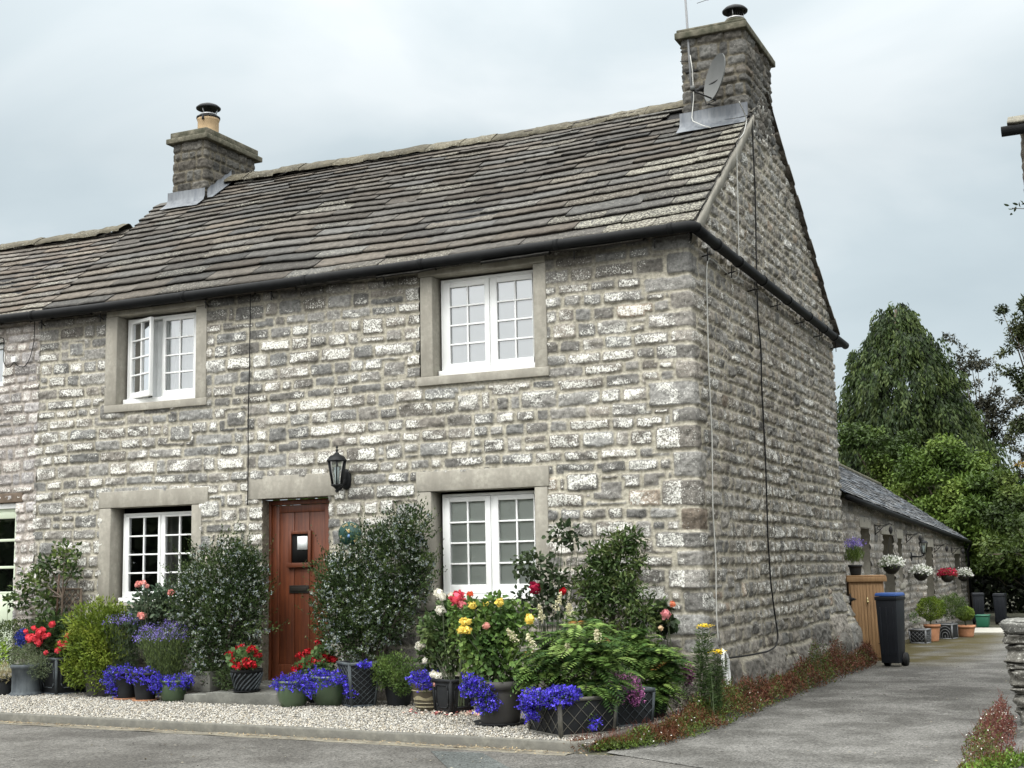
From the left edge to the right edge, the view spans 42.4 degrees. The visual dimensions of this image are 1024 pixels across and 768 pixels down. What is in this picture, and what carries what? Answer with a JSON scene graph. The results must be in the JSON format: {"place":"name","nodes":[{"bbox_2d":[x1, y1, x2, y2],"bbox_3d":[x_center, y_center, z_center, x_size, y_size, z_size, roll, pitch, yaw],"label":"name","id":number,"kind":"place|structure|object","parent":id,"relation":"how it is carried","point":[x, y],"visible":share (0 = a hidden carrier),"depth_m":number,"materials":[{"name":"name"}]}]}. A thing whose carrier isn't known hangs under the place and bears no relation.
{"place":"outdoors","nodes":[
{"label":"outdoors","id":0,"kind":"place"},
{"bbox_2d":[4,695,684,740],"bbox_3d":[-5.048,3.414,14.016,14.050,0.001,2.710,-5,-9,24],"label":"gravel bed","id":1,"kind":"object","parent":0,"point":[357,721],"visible":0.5,"depth_m":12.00,"materials":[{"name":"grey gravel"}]},
{"bbox_2d":[0,660,11,694],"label":"straggly potted plant","id":2,"kind":"object","parent":1,"relation":"on","point":[5,684],"visible":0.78,"depth_m":15.12,"materials":[{"name":"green plant"}]},
{"bbox_2d":[6,642,52,696],"bbox_3d":[-5.471,3.242,15.064,0.690,0.615,0.422,-5,-9,24],"label":"lead tub","id":3,"kind":"object","parent":1,"relation":"on","point":[25,679],"visible":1,"depth_m":15.00,"materials":[{"name":"metal"}]},
{"bbox_2d":[0,617,44,669],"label":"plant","id":4,"kind":"object","parent":3,"relation":"in","point":[11,623],"visible":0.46,"depth_m":15.57,"materials":[{"name":"green plant"}]},
{"bbox_2d":[39,656,85,694],"bbox_3d":[-5.170,3.358,15.227,0.421,0.423,0.421,-9,-11,44],"label":"panelled planter","id":5,"kind":"object","parent":1,"relation":"on","point":[54,684],"visible":0.55,"depth_m":15.04,"materials":[{"name":"metal"}]},
{"bbox_2d":[2,537,83,632],"bbox_3d":[-5.514,2.657,15.461,1.156,1.690,0.478,-5,-9,24],"label":"camellia tree","id":6,"kind":"object","parent":5,"relation":"in","point":[48,596],"visible":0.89,"depth_m":15.46,"materials":[{"name":"green plant"}]},
{"bbox_2d":[23,615,79,660],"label":"coral rose bush","id":7,"kind":"object","parent":5,"relation":"in","point":[39,636],"visible":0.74,"depth_m":15.12,"materials":[{"name":"red plant"}]},
{"bbox_2d":[53,593,132,696],"bbox_3d":[-4.652,2.937,14.887,1.003,1.138,0.772,-5,-9,24],"label":"feathery shrub","id":8,"kind":"object","parent":1,"relation":"on","point":[90,641],"visible":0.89,"depth_m":14.74,"materials":[{"name":"green plant"}]},
{"bbox_2d":[99,662,138,699],"bbox_3d":[-4.239,3.221,14.308,0.512,0.400,0.388,-5,-9,24],"label":"potted lobelia","id":9,"kind":"object","parent":1,"relation":"on","point":[123,688],"visible":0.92,"depth_m":14.25,"materials":[{"name":"plant"}]},
{"bbox_2d":[102,612,143,670],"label":"lavender bush","id":10,"kind":"object","parent":1,"relation":"on","point":[129,651],"visible":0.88,"depth_m":14.62,"materials":[{"name":"green plant"}]},
{"bbox_2d":[126,666,166,701],"bbox_3d":[-3.893,3.196,14.074,0.529,0.372,0.387,-5,-9,24],"label":"potted lobelia","id":11,"kind":"object","parent":1,"relation":"on","point":[142,679],"visible":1,"depth_m":14.02,"materials":[{"name":"plant"}]},
{"bbox_2d":[124,579,190,695],"bbox_3d":[-3.939,2.817,14.684,0.877,1.301,0.504,-5,-9,24],"label":"pale pink rose bush","id":12,"kind":"object","parent":1,"relation":"on","point":[141,609],"visible":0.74,"depth_m":14.67,"materials":[{"name":"green plant"}]},
{"bbox_2d":[147,670,194,701],"bbox_3d":[-3.595,3.198,13.974,0.547,0.328,0.388,-5,-9,24],"label":"potted lobelia","id":13,"kind":"object","parent":1,"relation":"on","point":[174,688],"visible":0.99,"depth_m":13.92,"materials":[{"name":"green ceramic"}]},
{"bbox_2d":[132,620,197,676],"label":"lavender bush","id":14,"kind":"object","parent":13,"relation":"on","point":[157,641],"visible":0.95,"depth_m":14.18,"materials":[{"name":"green plant"}]},
{"bbox_2d":[156,514,288,689],"bbox_3d":[-3.114,2.390,14.238,1.667,1.998,1.071,-5,-9,24],"label":"ceanothus bush","id":15,"kind":"object","parent":1,"relation":"on","point":[212,593],"visible":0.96,"depth_m":14.13,"materials":[{"name":"green plant"}]},
{"bbox_2d":[184,689,307,705],"bbox_3d":[-2.765,3.277,13.767,1.240,0.148,0.549,-5,-9,24],"label":"doorstep","id":16,"kind":"object","parent":1,"relation":"on","point":[261,697],"visible":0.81,"depth_m":13.56,"materials":[{"name":"grey stone"}]},
{"bbox_2d":[182,657,233,691],"bbox_3d":[-3.175,3.094,14.036,0.825,0.370,0.321,-7,-10,34],"label":"carved trough","id":17,"kind":"object","parent":16,"relation":"on","point":[198,684],"visible":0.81,"depth_m":14.01,"materials":[{"name":"grey stone"}]},
{"bbox_2d":[224,643,263,691],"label":"potted geranium","id":18,"kind":"object","parent":16,"relation":"on","point":[244,663],"visible":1,"depth_m":13.59,"materials":[{"name":"plant"}]},
{"bbox_2d":[268,670,318,707],"bbox_3d":[-2.132,3.037,13.172,0.626,0.371,0.402,-5,-9,24],"label":"potted lobelia","id":19,"kind":"object","parent":1,"relation":"on","point":[292,691],"visible":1,"depth_m":13.11,"materials":[{"name":"green ceramic"}]},
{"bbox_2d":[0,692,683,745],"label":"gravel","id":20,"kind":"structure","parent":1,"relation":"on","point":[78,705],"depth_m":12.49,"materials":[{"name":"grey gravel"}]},
{"bbox_2d":[290,637,338,703],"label":"potted geranium","id":21,"kind":"object","parent":20,"relation":"on","point":[315,657],"visible":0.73,"depth_m":13.48,"materials":[{"name":"plant"}]},
{"bbox_2d":[304,664,358,705],"bbox_3d":[-1.756,3.011,13.209,0.657,0.417,0.499,-5,-9,24],"label":"potted lobelia","id":22,"kind":"object","parent":20,"relation":"on","point":[330,690],"visible":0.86,"depth_m":13.10,"materials":[{"name":"blue plant"}]},
{"bbox_2d":[369,649,417,705],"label":"potted shrub","id":23,"kind":"object","parent":20,"relation":"on","point":[399,691],"visible":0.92,"depth_m":13.01,"materials":[{"name":"green plant"}]},
{"bbox_2d":[405,665,441,711],"bbox_3d":[-0.765,2.891,12.536,0.440,0.430,0.430,-5,-9,24],"label":"banded brown pot","id":24,"kind":"object","parent":20,"relation":"on","point":[421,684],"visible":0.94,"depth_m":12.43,"materials":[{"name":"ceramic"}]},
{"bbox_2d":[606,672,655,727],"bbox_3d":[0.961,2.661,11.194,0.421,0.462,0.530,3,-9,-28],"label":"lattice planter","id":25,"kind":"object","parent":20,"relation":"on","point":[638,706],"visible":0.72,"depth_m":11.06,"materials":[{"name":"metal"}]},
{"bbox_2d":[336,659,379,707],"bbox_3d":[-1.528,2.988,13.148,0.350,0.444,0.350,3,-9,-27],"label":"lattice planter","id":26,"kind":"object","parent":1,"relation":"on","point":[360,681],"visible":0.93,"depth_m":13.02,"materials":[{"name":"metal"}]},
{"bbox_2d":[295,486,447,667],"bbox_3d":[-1.405,2.146,13.485,1.673,2.209,1.074,-5,-9,24],"label":"ceanothus bush","id":27,"kind":"object","parent":1,"relation":"on","point":[366,619],"visible":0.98,"depth_m":13.38,"materials":[{"name":"green plant"}]},
{"bbox_2d":[431,676,473,715],"bbox_3d":[-0.547,2.916,12.338,0.301,0.328,0.301,6,-10,-40],"label":"square black planter","id":28,"kind":"object","parent":1,"relation":"on","point":[445,692],"visible":0.73,"depth_m":12.23,"materials":[{"name":"plastic"}]},
{"bbox_2d":[412,588,470,679],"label":"white rose bush","id":29,"kind":"object","parent":28,"relation":"in","point":[432,646],"visible":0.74,"depth_m":12.49,"materials":[{"name":"green plant"}]},
{"bbox_2d":[445,589,489,706],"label":"pink rose bush","id":30,"kind":"object","parent":1,"relation":"on","point":[456,600],"visible":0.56,"depth_m":12.01,"materials":[{"name":"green plant"}]},
{"bbox_2d":[473,678,525,726],"bbox_3d":[-0.104,2.752,11.412,0.470,0.373,0.470,-5,-9,24],"label":"grey pot","id":31,"kind":"object","parent":1,"relation":"on","point":[507,713],"visible":0.73,"depth_m":11.23,"materials":[{"name":"ceramic"}]},
{"bbox_2d":[458,672,502,715],"bbox_3d":[-0.262,2.643,11.246,0.402,0.374,0.273,-5,-9,24],"label":"trailing lobelia","id":32,"kind":"object","parent":31,"relation":"in","point":[470,683],"visible":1,"depth_m":11.21,"materials":[{"name":"blue plant"}]},
{"bbox_2d":[449,589,540,691],"bbox_3d":[-0.119,2.278,11.569,0.895,0.945,0.690,-5,-9,24],"label":"yellow rose bush","id":33,"kind":"object","parent":31,"relation":"in","point":[489,644],"visible":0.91,"depth_m":11.47,"materials":[{"name":"green plant"}]},
{"bbox_2d":[510,514,587,687],"bbox_3d":[0.336,2.145,12.414,0.776,1.838,0.483,-5,-9,24],"label":"dark red rose bush","id":34,"kind":"object","parent":1,"relation":"on","point":[542,588],"visible":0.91,"depth_m":12.48,"materials":[{"name":"green plant"}]},
{"bbox_2d":[526,694,617,738],"bbox_3d":[0.483,2.687,10.760,0.561,0.310,0.561,3,-9,-28],"label":"front lattice planter","id":35,"kind":"object","parent":1,"relation":"on","point":[566,721],"visible":0.62,"depth_m":10.54,"materials":[{"name":"metal"}]},
{"bbox_2d":[514,684,583,723],"bbox_3d":[0.284,2.547,10.501,0.617,0.324,0.323,-5,-9,24],"label":"lobelia cushion","id":36,"kind":"object","parent":35,"relation":"on","point":[531,704],"visible":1,"depth_m":10.46,"materials":[{"name":"blue plant"}]},
{"bbox_2d":[506,592,644,720],"bbox_3d":[0.568,2.308,10.976,1.112,1.172,0.868,-5,-9,24],"label":"ash leaved shrub","id":37,"kind":"object","parent":35,"relation":"in","point":[567,645],"visible":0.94,"depth_m":10.82,"materials":[{"name":"green plant"}]},
{"bbox_2d":[561,524,669,684],"bbox_3d":[0.920,2.168,12.266,1.152,1.732,0.542,-5,-9,24],"label":"dark leaved shrub","id":38,"kind":"object","parent":1,"relation":"on","point":[609,579],"visible":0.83,"depth_m":12.27,"materials":[{"name":"green plant"}]},
{"bbox_2d":[638,683,668,717],"bbox_3d":[1.200,2.827,11.764,0.464,0.268,0.464,-5,-9,24],"label":"round dark pot","id":39,"kind":"object","parent":1,"relation":"on","point":[663,711],"visible":0.15,"depth_m":11.62,"materials":[{"name":"plastic"}]},
{"bbox_2d":[610,627,695,716],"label":"ash leaved shrub","id":40,"kind":"object","parent":39,"relation":"in","point":[655,664],"visible":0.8,"depth_m":11.59,"materials":[{"name":"green plant"}]},
{"bbox_2d":[645,599,679,710],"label":"pink climbing rose","id":41,"kind":"object","parent":1,"relation":"on","point":[669,627],"visible":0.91,"depth_m":12.16,"materials":[{"name":"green plant"}]},
{"bbox_2d":[673,663,696,712],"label":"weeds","id":42,"kind":"object","parent":1,"relation":"on","point":[687,682],"visible":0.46,"depth_m":11.84,"materials":[{"name":"green plant"}]},
{"bbox_2d":[0,724,701,767],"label":"road","id":43,"kind":"structure","parent":0,"point":[29,746],"depth_m":10.30,"materials":[{"name":"grey asphalt"}]},
{"bbox_2d":[0,721,570,755],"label":"gutter channel","id":44,"kind":"object","parent":43,"relation":"on","point":[548,752],"visible":0.98,"depth_m":11.08,"materials":[{"name":"grey concrete"}]},
{"bbox_2d":[1,719,610,755],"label":"dry debris","id":45,"kind":"object","parent":44,"relation":"on","point":[237,733],"visible":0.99,"depth_m":10.97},
{"bbox_2d":[431,751,508,767],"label":"road repair","id":46,"kind":"structure","parent":43,"relation":"on","point":[459,760],"depth_m":9.70,"materials":[{"name":"asphalt"}]},
{"bbox_2d":[0,0,1023,505],"label":"sky","id":47,"kind":"structure","parent":0,"point":[890,115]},
{"bbox_2d":[3,592,1023,755],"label":"ground","id":48,"kind":"structure","parent":0,"point":[1016,614],"depth_m":32.17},
{"bbox_2d":[0,224,132,675],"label":"neighbouring cottage","id":49,"kind":"structure","parent":48,"relation":"on","point":[40,273],"depth_m":16.41,"materials":[{"name":"stone"}]},
{"bbox_2d":[0,503,16,670],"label":"glazed door","id":50,"kind":"structure","parent":49,"relation":"in","point":[7,511],"depth_m":16.49,"materials":[{"name":"white paint"}]},
{"bbox_2d":[0,712,687,753],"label":"kerb","id":51,"kind":"structure","parent":48,"relation":"on","point":[464,740],"depth_m":11.16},
{"bbox_2d":[0,4,862,708],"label":"stone cottage","id":52,"kind":"structure","parent":48,"relation":"on","point":[492,348],"depth_m":14.66,"materials":[{"name":"stone"}]},
{"bbox_2d":[51,588,82,618],"bbox_3d":[-5.243,2.747,15.522,0.460,0.684,0.029,-5,-9,24],"label":"trellis panel","id":53,"kind":"object","parent":52,"relation":"attached to","point":[75,590],"visible":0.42,"depth_m":15.52,"materials":[{"name":"grey wood"}]},
{"bbox_2d":[104,300,207,412],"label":"window","id":54,"kind":"structure","parent":52,"relation":"in","point":[155,357],"depth_m":15.63,"materials":[{"name":"white paint"}]},
{"bbox_2d":[97,487,261,611],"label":"window","id":55,"kind":"structure","parent":52,"relation":"in","point":[136,529],"depth_m":15.46,"materials":[{"name":"white paint"}]},
{"bbox_2d":[247,294,250,504],"bbox_3d":[-2.952,0.157,14.807,0.030,2.400,0.016,-5,-9,24],"label":"black cable","id":56,"kind":"object","parent":52,"relation":"attached to","point":[248,399],"visible":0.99,"depth_m":14.80,"materials":[{"name":"rubber"}]},
{"bbox_2d":[248,473,339,688],"bbox_3d":[-2.375,2.191,14.313,1.180,2.412,0.530,-5,-9,24],"label":"door","id":57,"kind":"structure","parent":52,"relation":"in","point":[294,543],"depth_m":14.51,"materials":[{"name":"brown wood"}]},
{"bbox_2d":[327,446,351,492],"bbox_3d":[-1.840,0.910,14.086,0.242,0.515,0.317,-5,-9,24],"label":"wall lantern","id":58,"kind":"object","parent":52,"relation":"attached to","point":[345,476],"depth_m":14.00,"materials":[{"name":"metal"}]},
{"bbox_2d":[338,522,360,544],"bbox_3d":[-1.737,1.595,14.067,0.276,0.250,0.042,-5,-9,24],"label":"house sign","id":59,"kind":"object","parent":52,"relation":"attached to","point":[343,528],"visible":0.8,"depth_m":14.07,"materials":[{"name":"multicoloured ceramic"}]},
{"bbox_2d":[417,255,549,386],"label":"window","id":60,"kind":"structure","parent":52,"relation":"in","point":[488,321],"depth_m":13.86,"materials":[{"name":"white paint"}]},
{"bbox_2d":[416,465,551,610],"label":"window","id":61,"kind":"structure","parent":52,"relation":"in","point":[489,516],"depth_m":13.58,"materials":[{"name":"white paint"}]},
{"bbox_2d":[680,0,710,127],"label":"tv aerial","id":62,"kind":"object","parent":52,"relation":"attached to","point":[690,71],"visible":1,"depth_m":15.84,"materials":[{"name":"metal"}]},
{"bbox_2d":[690,53,725,105],"bbox_3d":[2.304,-3.510,15.427,0.415,0.617,0.716,-3,-8,11],"label":"satellite dish","id":63,"kind":"object","parent":52,"relation":"attached to","point":[709,89],"visible":1,"depth_m":15.36,"materials":[{"name":"metal"}]},
{"bbox_2d":[706,101,746,641],"bbox_3d":[2.326,-0.374,13.913,0.033,5.955,2.102,-5,-9,24],"label":"white cable","id":64,"kind":"object","parent":52,"relation":"attached to","point":[709,379],"visible":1,"depth_m":13.03,"materials":[{"name":"plastic"}]},
{"bbox_2d":[729,119,778,658],"bbox_3d":[2.486,-0.216,14.123,0.083,6.108,2.159,-5,-9,23],"label":"black cable","id":65,"kind":"object","parent":52,"relation":"attached to","point":[763,418],"visible":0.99,"depth_m":14.91,"materials":[{"name":"rubber"}]},
{"bbox_2d":[836,422,944,503],"bbox_3d":[11.040,3.980,39.616,4.822,5.890,2.642,-5,-9,24],"label":"garden tree","id":66,"kind":"object","parent":48,"relation":"on","point":[881,464],"visible":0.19,"depth_m":39.63,"materials":[{"name":"green plant"}]},
{"bbox_2d":[838,463,972,639],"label":"stone outbuilding","id":67,"kind":"structure","parent":48,"relation":"on","point":[868,503],"depth_m":25.20,"materials":[{"name":"grey stone"}]},
{"bbox_2d":[858,516,870,574],"bbox_3d":[5.525,2.649,21.135,0.342,1.015,1.000,-5,-9,24],"label":"window","id":68,"kind":"structure","parent":67,"relation":"in","point":[864,533],"depth_m":21.43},
{"bbox_2d":[869,524,894,591],"bbox_3d":[6.457,3.590,23.039,0.332,2.235,1.370,-5,-9,24],"label":"door","id":69,"kind":"structure","parent":67,"relation":"in","point":[890,583],"depth_m":23.56,"materials":[{"name":"brown wood"}]},
{"bbox_2d":[874,523,892,534],"bbox_3d":[6.167,2.406,21.890,0.295,0.197,0.067,-5,-9,24],"label":"basket bracket","id":70,"kind":"object","parent":67,"relation":"attached to","point":[890,529],"visible":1,"depth_m":21.89,"materials":[{"name":"metal"}]},
{"bbox_2d":[877,537,905,573],"bbox_3d":[6.257,2.836,21.779,0.472,0.611,0.486,-5,-9,24],"label":"hanging basket","id":71,"kind":"object","parent":70,"relation":"hanging from","point":[893,564],"visible":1,"depth_m":21.68,"materials":[{"name":"white plant"}]},
{"bbox_2d":[892,529,905,588],"bbox_3d":[7.016,3.229,24.330,0.342,1.080,0.740,-5,-9,24],"label":"window","id":72,"kind":"structure","parent":67,"relation":"in","point":[899,534],"depth_m":24.47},
{"bbox_2d":[906,532,921,542],"bbox_3d":[7.627,2.911,25.032,0.295,0.197,0.067,-5,-9,24],"label":"basket bracket","id":73,"kind":"object","parent":67,"relation":"attached to","point":[920,538],"visible":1,"depth_m":25.03,"materials":[{"name":"metal"}]},
{"bbox_2d":[908,548,933,580],"bbox_3d":[7.725,3.413,24.926,0.474,0.611,0.475,-5,-9,24],"label":"hanging basket","id":74,"kind":"object","parent":73,"relation":"hanging from","point":[920,572],"visible":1,"depth_m":24.81,"materials":[{"name":"white plant"}]},
{"bbox_2d":[923,539,935,623],"bbox_3d":[8.669,4.300,27.809,0.332,2.045,1.440,-5,-9,24],"label":"door","id":75,"kind":"structure","parent":67,"relation":"in","point":[928,556],"depth_m":28.34,"materials":[{"name":"brown wood"}]},
{"bbox_2d":[934,543,947,552],"bbox_3d":[9.339,3.566,28.704,0.295,0.197,0.067,-5,-9,24],"label":"basket bracket","id":76,"kind":"object","parent":67,"relation":"attached to","point":[946,548],"visible":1,"depth_m":28.71,"materials":[{"name":"metal"}]},
{"bbox_2d":[936,555,957,582],"bbox_3d":[9.431,3.999,28.617,0.475,0.611,0.452,-5,-9,24],"label":"hanging basket","id":77,"kind":"object","parent":76,"relation":"hanging from","point":[947,575],"visible":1,"depth_m":28.50,"materials":[{"name":"red plant"}]},
{"bbox_2d":[953,547,962,598],"bbox_3d":[10.867,4.662,32.598,0.342,1.250,1.390,-5,-9,24],"label":"window","id":78,"kind":"structure","parent":67,"relation":"in","point":[956,555],"depth_m":33.06,"materials":[{"name":"grey stone"}]},
{"bbox_2d":[835,301,1017,586],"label":"weeping conifer","id":79,"kind":"object","parent":48,"relation":"on","point":[898,345],"visible":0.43,"depth_m":47.68,"materials":[{"name":"green plant"}]},
{"bbox_2d":[883,432,1023,606],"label":"garden tree","id":80,"kind":"object","parent":48,"relation":"on","point":[958,500],"visible":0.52,"depth_m":36.36,"materials":[{"name":"green plant"}]},
{"bbox_2d":[971,593,983,623],"bbox_3d":[10.851,5.223,30.689,0.278,0.728,0.342,-3,-8,14],"label":"wheelie bin","id":81,"kind":"object","parent":48,"relation":"on","point":[978,602],"visible":0.75,"depth_m":30.56,"materials":[{"name":"black plastic"}]},
{"bbox_2d":[940,332,1023,485],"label":"sparse dark tree","id":82,"kind":"object","parent":48,"relation":"on","point":[988,406],"visible":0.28,"depth_m":54.67,"materials":[{"name":"green plant"}]},
{"bbox_2d":[975,614,989,626],"bbox_3d":[10.492,5.271,29.393,0.300,0.260,0.420,-5,-9,24],"label":"recycling box","id":83,"kind":"object","parent":48,"relation":"on","point":[982,620],"visible":0.99,"depth_m":29.23,"materials":[{"name":"green plastic"}]},
{"bbox_2d":[971,503,1023,612],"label":"undergrowth","id":84,"kind":"object","parent":48,"relation":"on","point":[988,586],"visible":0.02,"depth_m":39.60,"materials":[{"name":"green plant"}]},
{"bbox_2d":[973,457,1023,580],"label":"garden tree","id":85,"kind":"object","parent":48,"relation":"on","point":[1002,557],"visible":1,"depth_m":32.82,"materials":[{"name":"green plant"}]},
{"bbox_2d":[992,593,1008,623],"bbox_3d":[11.291,5.196,30.490,0.278,0.710,0.342,-6,-9,29],"label":"wheelie bin","id":86,"kind":"object","parent":48,"relation":"on","point":[1000,605],"visible":0.95,"depth_m":30.38,"materials":[{"name":"black plastic"}]},
{"bbox_2d":[992,293,1023,470],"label":"tall right tree","id":87,"kind":"object","parent":48,"relation":"on","point":[1017,333],"visible":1,"depth_m":42.34,"materials":[{"name":"green plant"}]},
{"bbox_2d":[1001,115,1023,181],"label":"house across drive","id":88,"kind":"structure","parent":48,"relation":"on","point":[1015,125],"depth_m":12.38,"materials":[{"name":"stone"}]},
{"bbox_2d":[607,633,1023,767],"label":"driveway","id":89,"kind":"structure","parent":0,"point":[897,727],"depth_m":11.57,"materials":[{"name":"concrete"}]},
{"bbox_2d":[564,673,763,752],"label":"creeping weeds","id":90,"kind":"object","parent":89,"relation":"on","point":[677,725],"visible":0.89,"depth_m":10.81,"materials":[{"name":"green plant"}]},
{"bbox_2d":[689,623,722,715],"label":"ragwort","id":91,"kind":"object","parent":90,"relation":"on","point":[701,662],"visible":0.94,"depth_m":11.56,"materials":[{"name":"green plant"}]},
{"bbox_2d":[704,648,728,714],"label":"ragwort","id":92,"kind":"object","parent":89,"relation":"on","point":[717,682],"visible":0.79,"depth_m":11.65,"materials":[{"name":"green plant"}]},
{"bbox_2d":[723,634,879,710],"bbox_3d":[3.598,3.186,15.370,0.467,0.618,6.799,-5,-9,25],"label":"herb robert growth","id":93,"kind":"object","parent":89,"relation":"on","point":[864,656],"visible":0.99,"depth_m":14.69,"materials":[{"name":"brown plant"}]},
{"bbox_2d":[846,575,886,659],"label":"timber store","id":94,"kind":"structure","parent":89,"relation":"on","point":[862,590],"depth_m":18.69,"materials":[{"name":"brown wood"}]},
{"bbox_2d":[843,536,866,574],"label":"potted lavender","id":95,"kind":"object","parent":94,"relation":"on","point":[853,555],"visible":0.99,"depth_m":19.08,"materials":[{"name":"plant"}]},
{"bbox_2d":[851,585,868,645],"bbox_3d":[4.930,3.360,18.686,0.206,1.020,0.020,-3,-8,10],"label":"door leaf","id":96,"kind":"structure","parent":94,"relation":"in","point":[858,592],"depth_m":18.70,"materials":[{"name":"brown wood"}]},
{"bbox_2d":[866,584,881,657],"bbox_3d":[5.143,3.350,18.647,0.214,1.020,0.020,-3,-8,10],"label":"door leaf","id":97,"kind":"structure","parent":94,"relation":"in","point":[872,614],"depth_m":18.65,"materials":[{"name":"brown wood"}]},
{"bbox_2d":[874,592,909,665],"bbox_3d":[5.036,3.253,17.489,0.301,0.962,0.366,-7,-10,36],"label":"wheelie bin","id":98,"kind":"object","parent":89,"relation":"on","point":[890,616],"visible":1,"depth_m":17.38,"materials":[{"name":"black plastic"}]},
{"bbox_2d":[908,609,930,643],"bbox_3d":[7.067,4.210,22.966,0.365,0.600,0.311,-7,-10,34],"label":"lattice planter","id":99,"kind":"object","parent":89,"relation":"on","point":[919,635],"visible":1,"depth_m":22.84,"materials":[{"name":"stone"}]},
{"bbox_2d":[915,596,946,641],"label":"potted bush","id":100,"kind":"object","parent":89,"relation":"on","point":[922,603],"visible":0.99,"depth_m":23.39,"materials":[{"name":"green plant"}]},
{"bbox_2d":[935,592,968,638],"bbox_3d":[8.101,4.258,24.302,0.651,0.862,0.548,-5,-9,24],"label":"arched grille planter","id":101,"kind":"object","parent":89,"relation":"on","point":[948,630],"visible":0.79,"depth_m":24.22,"materials":[{"name":"plant"}]},
{"bbox_2d":[956,606,975,636],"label":"potted bush","id":102,"kind":"object","parent":89,"relation":"on","point":[965,630],"visible":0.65,"depth_m":24.73,"materials":[{"name":"orange ceramic"}]},
{"bbox_2d":[959,687,1017,766],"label":"herb robert growth","id":103,"kind":"object","parent":89,"relation":"on","point":[997,722],"visible":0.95,"depth_m":9.47,"materials":[{"name":"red plant"}]},
{"bbox_2d":[957,740,1023,767],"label":"verge weeds","id":104,"kind":"object","parent":89,"relation":"on","point":[1012,759],"visible":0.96,"depth_m":8.76,"materials":[{"name":"green plant"}]},
{"bbox_2d":[999,618,1023,727],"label":"dry stone pier","id":105,"kind":"structure","parent":89,"relation":"on","point":[1013,630],"depth_m":10.97,"materials":[{"name":"grey stone"}]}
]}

